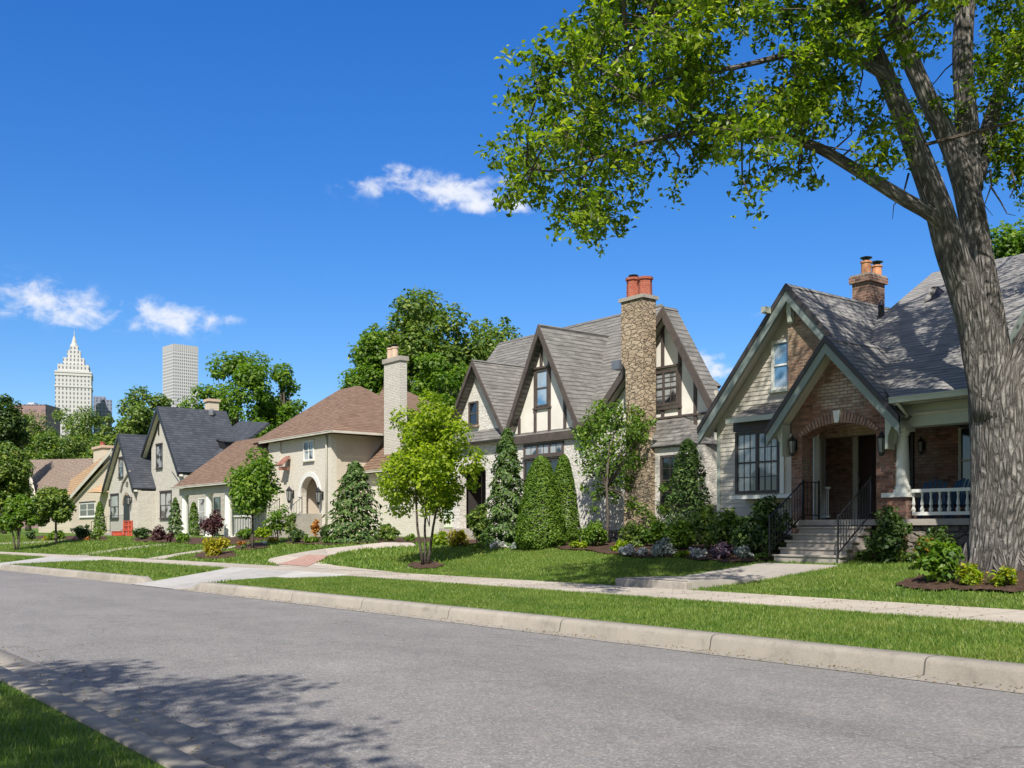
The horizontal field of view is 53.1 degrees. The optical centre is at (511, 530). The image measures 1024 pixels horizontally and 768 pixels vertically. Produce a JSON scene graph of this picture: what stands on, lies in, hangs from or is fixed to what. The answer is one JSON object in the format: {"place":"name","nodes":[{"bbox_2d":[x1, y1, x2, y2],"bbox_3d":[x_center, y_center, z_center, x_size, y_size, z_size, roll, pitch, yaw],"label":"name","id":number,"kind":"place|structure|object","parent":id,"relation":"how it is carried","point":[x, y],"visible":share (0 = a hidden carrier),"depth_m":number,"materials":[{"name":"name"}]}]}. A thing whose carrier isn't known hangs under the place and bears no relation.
{"place":"outdoors","nodes":[
{"label":"outdoors","id":0,"kind":"place"},
{"bbox_2d":[0,534,509,570],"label":"lawn grass","id":1,"kind":"structure","parent":0,"point":[63,546],"depth_m":43.31,"materials":[{"name":"plant"}]},
{"bbox_2d":[279,555,328,565],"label":"driveway","id":2,"kind":"structure","parent":0,"point":[307,560],"depth_m":37.41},
{"bbox_2d":[268,542,414,572],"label":"driveway","id":3,"kind":"structure","parent":0,"point":[289,557],"depth_m":39.59,"materials":[{"name":"concrete"}]},
{"bbox_2d":[0,571,1023,767],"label":"road","id":4,"kind":"structure","parent":0,"point":[304,686],"depth_m":9.80,"materials":[{"name":"asphalt"}]},
{"bbox_2d":[0,649,289,767],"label":"gutter","id":5,"kind":"object","parent":4,"relation":"on","point":[179,735],"visible":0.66,"depth_m":8.38,"materials":[{"name":"concrete"}]},
{"bbox_2d":[0,641,355,767],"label":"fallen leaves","id":6,"kind":"object","parent":5,"relation":"on","point":[135,708],"visible":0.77,"depth_m":8.99,"materials":[{"name":"green plant"}]},
{"bbox_2d":[0,569,1023,693],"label":"gutter","id":7,"kind":"object","parent":4,"relation":"on","point":[991,686],"visible":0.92,"depth_m":13.83,"materials":[{"name":"concrete"}]},
{"bbox_2d":[0,527,1023,767],"bbox_3d":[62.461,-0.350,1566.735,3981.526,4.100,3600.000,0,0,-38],"label":"ground","id":8,"kind":"structure","parent":0,"point":[11,688],"depth_m":18.50,"materials":[{"name":"plant"}]},
{"bbox_2d":[0,393,32,532],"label":"broadleaf tree","id":9,"kind":"object","parent":8,"relation":"on","point":[13,422],"visible":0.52,"depth_m":119.04,"materials":[{"name":"green plant"}]},
{"bbox_2d":[0,442,36,533],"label":"broadleaf tree","id":10,"kind":"object","parent":8,"relation":"on","point":[16,473],"visible":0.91,"depth_m":95.07,"materials":[{"name":"green plant"}]},
{"bbox_2d":[0,493,39,550],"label":"young tree","id":11,"kind":"object","parent":8,"relation":"on","point":[19,510],"visible":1,"depth_m":59.94,"materials":[{"name":"green plant"}]},
{"bbox_2d":[21,409,51,530],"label":"broadleaf tree","id":12,"kind":"object","parent":8,"relation":"on","point":[34,425],"visible":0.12,"depth_m":183.37,"materials":[{"name":"green plant"}]},
{"bbox_2d":[15,403,59,527],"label":"brick office building","id":13,"kind":"structure","parent":8,"relation":"on","point":[46,410],"depth_m":610.00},
{"bbox_2d":[24,430,78,462],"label":"broadleaf tree","id":14,"kind":"object","parent":8,"relation":"on","point":[55,446],"visible":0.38,"depth_m":156.78,"materials":[{"name":"green plant"}]},
{"bbox_2d":[0,556,103,565],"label":"driveway apron","id":15,"kind":"object","parent":8,"relation":"on","point":[50,559],"visible":0.54,"depth_m":45.52,"materials":[{"name":"concrete"}]},
{"bbox_2d":[30,486,76,544],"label":"young tree","id":16,"kind":"object","parent":8,"relation":"on","point":[56,504],"visible":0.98,"depth_m":61.52,"materials":[{"name":"green plant"}]},
{"bbox_2d":[42,407,84,456],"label":"broadleaf tree","id":17,"kind":"object","parent":8,"relation":"on","point":[60,415],"visible":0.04,"depth_m":189.84,"materials":[{"name":"green plant"}]},
{"bbox_2d":[34,535,106,539],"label":"planting bed","id":18,"kind":"object","parent":8,"relation":"on","point":[71,537],"visible":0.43,"depth_m":67.33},
{"bbox_2d":[70,524,92,537],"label":"shrub","id":19,"kind":"object","parent":18,"relation":"on","point":[81,532],"visible":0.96,"depth_m":65.20,"materials":[{"name":"green plant"}]},
{"bbox_2d":[28,442,113,532],"bbox_3d":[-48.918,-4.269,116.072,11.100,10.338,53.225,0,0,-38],"label":"tan house","id":20,"kind":"structure","parent":8,"relation":"on","point":[81,481],"depth_m":105.74,"materials":[{"name":"paint"}]},
{"bbox_2d":[78,501,95,517],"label":"window","id":21,"kind":"structure","parent":20,"relation":"in","point":[86,509],"depth_m":99.76,"materials":[{"name":"glass"}]},
{"bbox_2d":[54,331,92,439],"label":"stepped tower","id":22,"kind":"structure","parent":8,"relation":"on","point":[73,384],"depth_m":690.24,"materials":[{"name":"concrete"}]},
{"bbox_2d":[66,434,98,458],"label":"broadleaf tree","id":23,"kind":"object","parent":8,"relation":"on","point":[81,447],"visible":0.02,"depth_m":163.04,"materials":[{"name":"green plant"}]},
{"bbox_2d":[64,405,104,457],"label":"broadleaf tree","id":24,"kind":"object","parent":8,"relation":"on","point":[84,419],"visible":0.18,"depth_m":183.89,"materials":[{"name":"green plant"}]},
{"bbox_2d":[0,682,173,767],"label":"lawn grass","id":25,"kind":"structure","parent":8,"relation":"on","point":[51,743],"depth_m":6.97,"materials":[{"name":"plant"}]},
{"bbox_2d":[92,501,107,531],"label":"conifer","id":26,"kind":"object","parent":8,"relation":"on","point":[100,523],"visible":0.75,"depth_m":89.70,"materials":[{"name":"green plant"}]},
{"bbox_2d":[93,396,111,434],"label":"office block","id":27,"kind":"structure","parent":8,"relation":"on","point":[103,405],"depth_m":736.04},
{"bbox_2d":[83,413,129,458],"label":"broadleaf tree","id":28,"kind":"object","parent":8,"relation":"on","point":[109,438],"visible":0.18,"depth_m":128.74,"materials":[{"name":"green plant"}]},
{"bbox_2d":[0,666,215,767],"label":"kerb","id":29,"kind":"structure","parent":8,"relation":"on","point":[149,747],"depth_m":7.59,"materials":[{"name":"concrete"}]},
{"bbox_2d":[0,553,253,582],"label":"verge grass","id":30,"kind":"structure","parent":8,"relation":"on","point":[144,568],"depth_m":36.77,"materials":[{"name":"plant"}]},
{"bbox_2d":[114,384,173,434],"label":"broadleaf tree","id":31,"kind":"object","parent":8,"relation":"on","point":[140,413],"visible":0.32,"depth_m":123.25,"materials":[{"name":"green plant"}]},
{"bbox_2d":[166,497,184,536],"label":"conifer","id":32,"kind":"object","parent":8,"relation":"on","point":[176,519],"visible":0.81,"depth_m":63.20,"materials":[{"name":"green plant"}]},
{"bbox_2d":[91,398,269,534],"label":"slate roof house","id":33,"kind":"structure","parent":8,"relation":"on","point":[174,446],"depth_m":77.65,"materials":[{"name":"paint"}]},
{"bbox_2d":[109,493,118,518],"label":"window","id":34,"kind":"structure","parent":33,"relation":"in","point":[114,498],"depth_m":81.90,"materials":[{"name":"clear glass"}]},
{"bbox_2d":[159,490,171,518],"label":"window","id":35,"kind":"structure","parent":33,"relation":"in","point":[165,496],"depth_m":76.37,"materials":[{"name":"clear glass"}]},
{"bbox_2d":[163,344,197,407],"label":"slab tower","id":36,"kind":"structure","parent":8,"relation":"on","point":[180,370],"depth_m":812.18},
{"bbox_2d":[189,502,201,534],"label":"conifer","id":37,"kind":"object","parent":8,"relation":"on","point":[193,524],"visible":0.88,"depth_m":71.96,"materials":[{"name":"green plant"}]},
{"bbox_2d":[132,537,279,544],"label":"planting bed","id":38,"kind":"object","parent":8,"relation":"on","point":[197,540],"visible":0.41,"depth_m":53.80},
{"bbox_2d":[261,504,289,538],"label":"shrub","id":39,"kind":"object","parent":38,"relation":"on","point":[276,523],"visible":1,"depth_m":49.95,"materials":[{"name":"green plant"}]},
{"bbox_2d":[198,509,224,536],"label":"shrub","id":40,"kind":"object","parent":8,"relation":"on","point":[211,524],"visible":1,"depth_m":59.78,"materials":[{"name":"purple plant"}]},
{"bbox_2d":[193,551,238,558],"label":"planting bed","id":41,"kind":"object","parent":8,"relation":"on","point":[225,554],"visible":0.85,"depth_m":43.55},
{"bbox_2d":[202,536,230,555],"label":"shrub","id":42,"kind":"object","parent":41,"relation":"on","point":[212,547],"visible":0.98,"depth_m":43.69,"materials":[{"name":"yellow plant"}]},
{"bbox_2d":[177,350,275,454],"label":"broadleaf tree","id":43,"kind":"object","parent":8,"relation":"on","point":[250,376],"visible":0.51,"depth_m":105.48,"materials":[{"name":"green plant"}]},
{"bbox_2d":[131,567,348,589],"bbox_3d":[-8.606,1.423,30.274,4.363,0.390,7.600,0,0,-38],"label":"driveway apron","id":44,"kind":"object","parent":8,"relation":"on","point":[192,580],"visible":0.73,"depth_m":30.29,"materials":[{"name":"concrete"}]},
{"bbox_2d":[234,542,269,549],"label":"planting bed","id":45,"kind":"object","parent":8,"relation":"on","point":[258,545],"visible":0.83,"depth_m":46.42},
{"bbox_2d":[223,446,284,549],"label":"young tree","id":46,"kind":"object","parent":45,"relation":"on","point":[253,487],"visible":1,"depth_m":44.80,"materials":[{"name":"green plant"}]},
{"bbox_2d":[255,359,307,431],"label":"broadleaf tree","id":47,"kind":"object","parent":8,"relation":"on","point":[284,410],"visible":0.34,"depth_m":108.69,"materials":[{"name":"green plant"}]},
{"bbox_2d":[170,344,443,537],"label":"cream house","id":48,"kind":"structure","parent":8,"relation":"on","point":[315,449],"depth_m":59.60,"materials":[{"name":"beige"}]},
{"bbox_2d":[301,440,314,461],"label":"window","id":49,"kind":"structure","parent":48,"relation":"in","point":[308,446],"depth_m":59.10,"materials":[{"name":"glass"}]},
{"bbox_2d":[286,537,448,544],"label":"planting bed","id":50,"kind":"object","parent":8,"relation":"on","point":[399,539],"visible":0.43,"depth_m":43.99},
{"bbox_2d":[321,460,384,544],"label":"conifer","id":51,"kind":"object","parent":50,"relation":"on","point":[355,468],"visible":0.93,"depth_m":43.81,"materials":[{"name":"green plant"}]},
{"bbox_2d":[377,523,400,540],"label":"shrub","id":52,"kind":"object","parent":50,"relation":"on","point":[390,534],"visible":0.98,"depth_m":42.98,"materials":[{"name":"green plant"}]},
{"bbox_2d":[337,322,407,394],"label":"broadleaf tree","id":53,"kind":"object","parent":8,"relation":"on","point":[370,355],"visible":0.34,"depth_m":72.74,"materials":[{"name":"green plant"}]},
{"bbox_2d":[347,285,471,406],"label":"broadleaf tree","id":54,"kind":"object","parent":8,"relation":"on","point":[420,317],"visible":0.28,"depth_m":77.69,"materials":[{"name":"green plant"}]},
{"bbox_2d":[407,561,444,568],"bbox_3d":[-2.713,1.062,31.976,1.025,0.189,2.521,0,0,-20],"label":"planting bed","id":55,"kind":"object","parent":8,"relation":"on","point":[432,564],"visible":0.9,"depth_m":31.86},
{"bbox_2d":[372,390,491,564],"bbox_3d":[-2.595,-1.559,32.007,3.174,5.540,3.773,0,0,-38],"label":"young tree","id":56,"kind":"object","parent":55,"relation":"on","point":[429,452],"visible":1,"depth_m":31.54,"materials":[{"name":"green plant"}]},
{"bbox_2d":[410,351,468,408],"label":"broadleaf tree","id":57,"kind":"object","parent":8,"relation":"on","point":[438,381],"visible":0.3,"depth_m":71.23,"materials":[{"name":"green plant"}]},
{"bbox_2d":[465,504,489,542],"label":"shrub","id":58,"kind":"object","parent":8,"relation":"on","point":[475,525],"visible":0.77,"depth_m":36.24,"materials":[{"name":"green plant"}]},
{"bbox_2d":[457,316,521,391],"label":"broadleaf tree","id":59,"kind":"object","parent":8,"relation":"on","point":[481,349],"visible":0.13,"depth_m":81.88,"materials":[{"name":"green plant"}]},
{"bbox_2d":[0,564,1023,686],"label":"kerb","id":60,"kind":"structure","parent":8,"relation":"on","point":[983,670],"depth_m":14.20,"materials":[{"name":"concrete"}]},
{"bbox_2d":[437,274,720,542],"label":"tudor house","id":61,"kind":"structure","parent":8,"relation":"on","point":[540,389],"depth_m":37.73,"materials":[{"name":"grey"}]},
{"bbox_2d":[466,401,478,427],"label":"window","id":62,"kind":"structure","parent":61,"relation":"in","point":[473,407],"depth_m":43.35,"materials":[{"name":"clear glass"}]},
{"bbox_2d":[536,368,547,406],"bbox_3d":[1.151,-5.457,39.256,0.060,1.412,0.712,0,0,-38],"label":"window","id":63,"kind":"structure","parent":61,"relation":"in","point":[541,375],"depth_m":39.26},
{"bbox_2d":[521,441,563,458],"bbox_3d":[1.165,-3.067,39.230,0.130,0.569,2.499,0,0,-38],"label":"window","id":64,"kind":"structure","parent":61,"relation":"in","point":[547,449],"depth_m":39.21,"materials":[{"name":"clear glass"}]},
{"bbox_2d":[523,458,562,502],"bbox_3d":[1.165,-1.883,39.230,0.130,1.700,2.499,0,0,-38],"label":"window","id":65,"kind":"structure","parent":61,"relation":"in","point":[527,463],"depth_m":39.88,"materials":[{"name":"grey glass"}]},
{"bbox_2d":[656,368,677,406],"bbox_3d":[5.057,-4.745,34.201,0.060,1.180,1.345,0,0,-38],"label":"window","id":66,"kind":"structure","parent":61,"relation":"in","point":[666,380],"depth_m":34.08,"materials":[{"name":"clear glass"}]},
{"bbox_2d":[659,453,697,507],"bbox_3d":[5.252,-1.572,32.520,0.130,1.685,1.674,0,0,-38],"label":"window","id":67,"kind":"structure","parent":61,"relation":"in","point":[666,461],"depth_m":32.90,"materials":[{"name":"clear glass"}]},
{"bbox_2d":[469,539,779,561],"bbox_3d":[2.452,0.553,34.934,5.539,0.470,21.281,0,0,-31],"label":"planting bed","id":68,"kind":"object","parent":8,"relation":"on","point":[604,548],"visible":0.3,"depth_m":28.73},
{"bbox_2d":[446,529,469,546],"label":"shrub","id":69,"kind":"object","parent":68,"relation":"on","point":[457,537],"visible":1,"depth_m":36.38,"materials":[{"name":"yellow plant"}]},
{"bbox_2d":[479,427,538,546],"bbox_3d":[-0.173,-1.493,35.458,2.143,4.194,2.000,0,0,-38],"label":"conifer","id":70,"kind":"object","parent":68,"relation":"on","point":[503,468],"visible":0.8,"depth_m":35.21,"materials":[{"name":"green plant"}]},
{"bbox_2d":[514,455,567,548],"bbox_3d":[0.963,-0.923,33.440,1.809,3.087,1.775,0,0,-38],"label":"cypress","id":71,"kind":"object","parent":68,"relation":"on","point":[553,533],"visible":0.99,"depth_m":33.05,"materials":[{"name":"green plant"}]},
{"bbox_2d":[552,454,581,542],"bbox_3d":[1.792,-1.071,35.542,1.276,3.180,1.258,0,0,-38],"label":"cypress","id":72,"kind":"object","parent":68,"relation":"on","point":[566,482],"visible":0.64,"depth_m":35.29,"materials":[{"name":"green plant"}]},
{"bbox_2d":[578,519,608,545],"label":"shrub","id":73,"kind":"object","parent":68,"relation":"on","point":[593,533],"visible":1,"depth_m":32.08,"materials":[{"name":"green plant"}]},
{"bbox_2d":[568,398,669,542],"bbox_3d":[3.373,-1.973,33.965,1.064,5.098,4.368,0,0,-38],"label":"young tree","id":74,"kind":"object","parent":68,"relation":"on","point":[607,478],"visible":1,"depth_m":34.12,"materials":[{"name":"green plant"}]},
{"bbox_2d":[617,520,647,546],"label":"shrub","id":75,"kind":"object","parent":68,"relation":"on","point":[631,534],"visible":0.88,"depth_m":30.71,"materials":[{"name":"green plant"}]},
{"bbox_2d":[641,519,664,544],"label":"shrub","id":76,"kind":"object","parent":68,"relation":"on","point":[653,534],"visible":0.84,"depth_m":30.16,"materials":[{"name":"green plant"}]},
{"bbox_2d":[650,537,677,557],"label":"shrub","id":77,"kind":"object","parent":68,"relation":"on","point":[662,549],"visible":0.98,"depth_m":27.66,"materials":[{"name":"grey plant"}]},
{"bbox_2d":[662,519,696,548],"bbox_3d":[4.693,0.147,28.750,1.007,0.960,1.203,0,0,-5],"label":"shrub","id":78,"kind":"object","parent":68,"relation":"on","point":[683,535],"visible":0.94,"depth_m":28.57,"materials":[{"name":"green plant"}]},
{"bbox_2d":[662,438,712,544],"bbox_3d":[5.324,-1.139,30.992,1.738,3.324,1.684,0,0,-38],"label":"conifer","id":79,"kind":"object","parent":68,"relation":"on","point":[688,446],"visible":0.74,"depth_m":30.79,"materials":[{"name":"green plant"}]},
{"bbox_2d":[690,504,718,548],"bbox_3d":[5.411,-0.072,28.339,0.988,1.338,0.898,0,0,0],"label":"shrub","id":80,"kind":"object","parent":68,"relation":"on","point":[700,520],"visible":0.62,"depth_m":28.21,"materials":[{"name":"green plant"}]},
{"bbox_2d":[709,539,733,558],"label":"shrub","id":81,"kind":"object","parent":68,"relation":"on","point":[720,549],"visible":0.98,"depth_m":26.17,"materials":[{"name":"purple plant"}]},
{"bbox_2d":[704,507,743,551],"bbox_3d":[5.651,0.032,27.103,1.108,1.289,1.312,0,0,33],"label":"shrub","id":82,"kind":"object","parent":68,"relation":"on","point":[727,521],"visible":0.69,"depth_m":26.89,"materials":[{"name":"green plant"}]},
{"bbox_2d":[728,515,761,552],"bbox_3d":[6.004,0.156,26.246,1.111,1.132,1.060,0,0,-38],"label":"shrub","id":83,"kind":"object","parent":68,"relation":"on","point":[739,532],"visible":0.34,"depth_m":26.07,"materials":[{"name":"green plant"}]},
{"bbox_2d":[739,492,795,553],"bbox_3d":[6.331,-0.102,25.543,1.080,1.708,1.332,0,0,-38],"label":"shrub","id":84,"kind":"object","parent":68,"relation":"on","point":[763,508],"visible":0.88,"depth_m":25.36,"materials":[{"name":"green plant"}]},
{"bbox_2d":[615,578,691,589],"bbox_3d":[3.112,1.190,22.467,0.310,0.220,2.140,0,0,-38],"label":"footpath step","id":85,"kind":"object","parent":8,"relation":"on","point":[666,584],"visible":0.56,"depth_m":22.26,"materials":[{"name":"concrete"}]},
{"bbox_2d":[621,563,835,589],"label":"footpath","id":86,"kind":"structure","parent":8,"relation":"on","point":[746,573],"depth_m":23.13,"materials":[{"name":"concrete"}]},
{"bbox_2d":[769,477,871,563],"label":"front steps","id":87,"kind":"structure","parent":8,"relation":"on","point":[837,544],"depth_m":24.28,"materials":[{"name":"concrete"}]},
{"bbox_2d":[697,253,1023,552],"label":"brick house","id":88,"kind":"structure","parent":8,"relation":"on","point":[842,400],"depth_m":26.18,"materials":[{"name":"grey"}]},
{"bbox_2d":[735,430,779,493],"bbox_3d":[6.675,-1.856,27.918,0.060,1.708,1.500,0,0,-38],"label":"window","id":89,"kind":"structure","parent":88,"relation":"in","point":[757,465],"depth_m":27.91,"materials":[{"name":"black glass"}]},
{"bbox_2d":[768,339,787,393],"bbox_3d":[7.416,-4.484,27.835,0.130,1.426,1.070,0,0,-38],"label":"window","id":90,"kind":"structure","parent":88,"relation":"in","point":[779,348],"depth_m":28.05,"materials":[{"name":"glass"}]},
{"bbox_2d":[859,435,875,518],"bbox_3d":[9.570,-1.390,27.046,0.132,2.260,1.000,0,0,-38],"label":"front door","id":91,"kind":"structure","parent":88,"relation":"in","point":[867,444],"depth_m":27.22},
{"bbox_2d":[908,432,913,488],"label":"window","id":92,"kind":"structure","parent":88,"relation":"in","point":[911,435],"depth_m":26.21,"materials":[{"name":"glass"}]},
{"bbox_2d":[917,479,947,518],"bbox_3d":[9.924,-0.740,24.194,0.740,0.960,0.740,0,0,32],"label":"porch chair","id":93,"kind":"object","parent":88,"relation":"on","point":[925,494],"visible":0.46,"depth_m":24.37,"materials":[{"name":"blue paint"}]},
{"bbox_2d":[929,478,969,518],"bbox_3d":[10.221,-0.740,23.813,0.740,0.960,0.740,0,0,-21],"label":"porch chair","id":94,"kind":"object","parent":88,"relation":"on","point":[953,495],"visible":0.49,"depth_m":23.81,"materials":[{"name":"blue paint"}]},
{"bbox_2d":[958,428,970,493],"bbox_3d":[11.306,-1.710,24.850,0.060,1.700,1.000,0,0,-38],"label":"window","id":95,"kind":"structure","parent":88,"relation":"in","point":[963,434],"depth_m":25.16,"materials":[{"name":"clear glass"}]},
{"bbox_2d":[874,507,898,563],"bbox_3d":[8.375,0.097,22.813,0.592,1.316,0.578,0,0,-38],"label":"shrub","id":96,"kind":"object","parent":8,"relation":"on","point":[883,558],"visible":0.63,"depth_m":22.68,"materials":[{"name":"green plant"}]},
{"bbox_2d":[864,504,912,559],"bbox_3d":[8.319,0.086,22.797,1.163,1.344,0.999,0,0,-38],"label":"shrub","id":97,"kind":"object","parent":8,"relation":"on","point":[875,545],"visible":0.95,"depth_m":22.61,"materials":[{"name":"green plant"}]},
{"bbox_2d":[908,536,935,566],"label":"shrub","id":98,"kind":"object","parent":8,"relation":"on","point":[920,547],"visible":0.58,"depth_m":21.24,"materials":[{"name":"green plant"}]},
{"bbox_2d":[914,525,957,557],"bbox_3d":[9.100,0.324,21.905,0.934,0.872,0.893,0,0,8],"label":"shrub","id":99,"kind":"object","parent":8,"relation":"on","point":[941,536],"visible":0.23,"depth_m":21.85,"materials":[{"name":"green plant"}]},
{"bbox_2d":[895,570,1023,591],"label":"planting bed","id":100,"kind":"object","parent":8,"relation":"on","point":[918,581],"visible":0.66,"depth_m":19.09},
{"bbox_2d":[474,0,1023,573],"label":"tree","id":101,"kind":"object","parent":100,"relation":"on","point":[992,358],"visible":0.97,"depth_m":18.52,"materials":[{"name":"green plant"}]},
{"bbox_2d":[914,539,964,582],"bbox_3d":[8.158,0.622,19.588,0.913,0.906,0.856,0,0,10],"label":"shrub","id":102,"kind":"object","parent":100,"relation":"on","point":[946,559],"visible":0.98,"depth_m":19.45,"materials":[{"name":"green plant"}]},
{"bbox_2d":[955,562,984,585],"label":"shrub","id":103,"kind":"object","parent":100,"relation":"on","point":[969,574],"visible":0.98,"depth_m":18.89,"materials":[{"name":"green plant"}]},
{"bbox_2d":[986,565,1017,586],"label":"shrub","id":104,"kind":"object","parent":100,"relation":"on","point":[1007,576],"visible":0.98,"depth_m":18.41,"materials":[{"name":"green plant"}]},
{"bbox_2d":[989,216,1023,258],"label":"broadleaf tree","id":105,"kind":"object","parent":8,"relation":"on","point":[1005,243],"visible":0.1,"depth_m":47.68,"materials":[{"name":"green plant"}]},
{"bbox_2d":[0,552,1023,623],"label":"pavement","id":106,"kind":"structure","parent":0,"point":[996,614],"depth_m":20.15,"materials":[{"name":"concrete"}]},
{"bbox_2d":[0,0,1023,526],"label":"sky","id":107,"kind":"structure","parent":0,"point":[268,177],"materials":[{"name":"blue"}]},
{"bbox_2d":[214,575,1023,663],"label":"verge grass","id":108,"kind":"structure","parent":0,"point":[429,591],"depth_m":16.10,"materials":[{"name":"plant"}]},
{"bbox_2d":[389,547,1023,609],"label":"lawn grass","id":109,"kind":"structure","parent":0,"point":[567,575],"depth_m":24.48,"materials":[{"name":"plant"}]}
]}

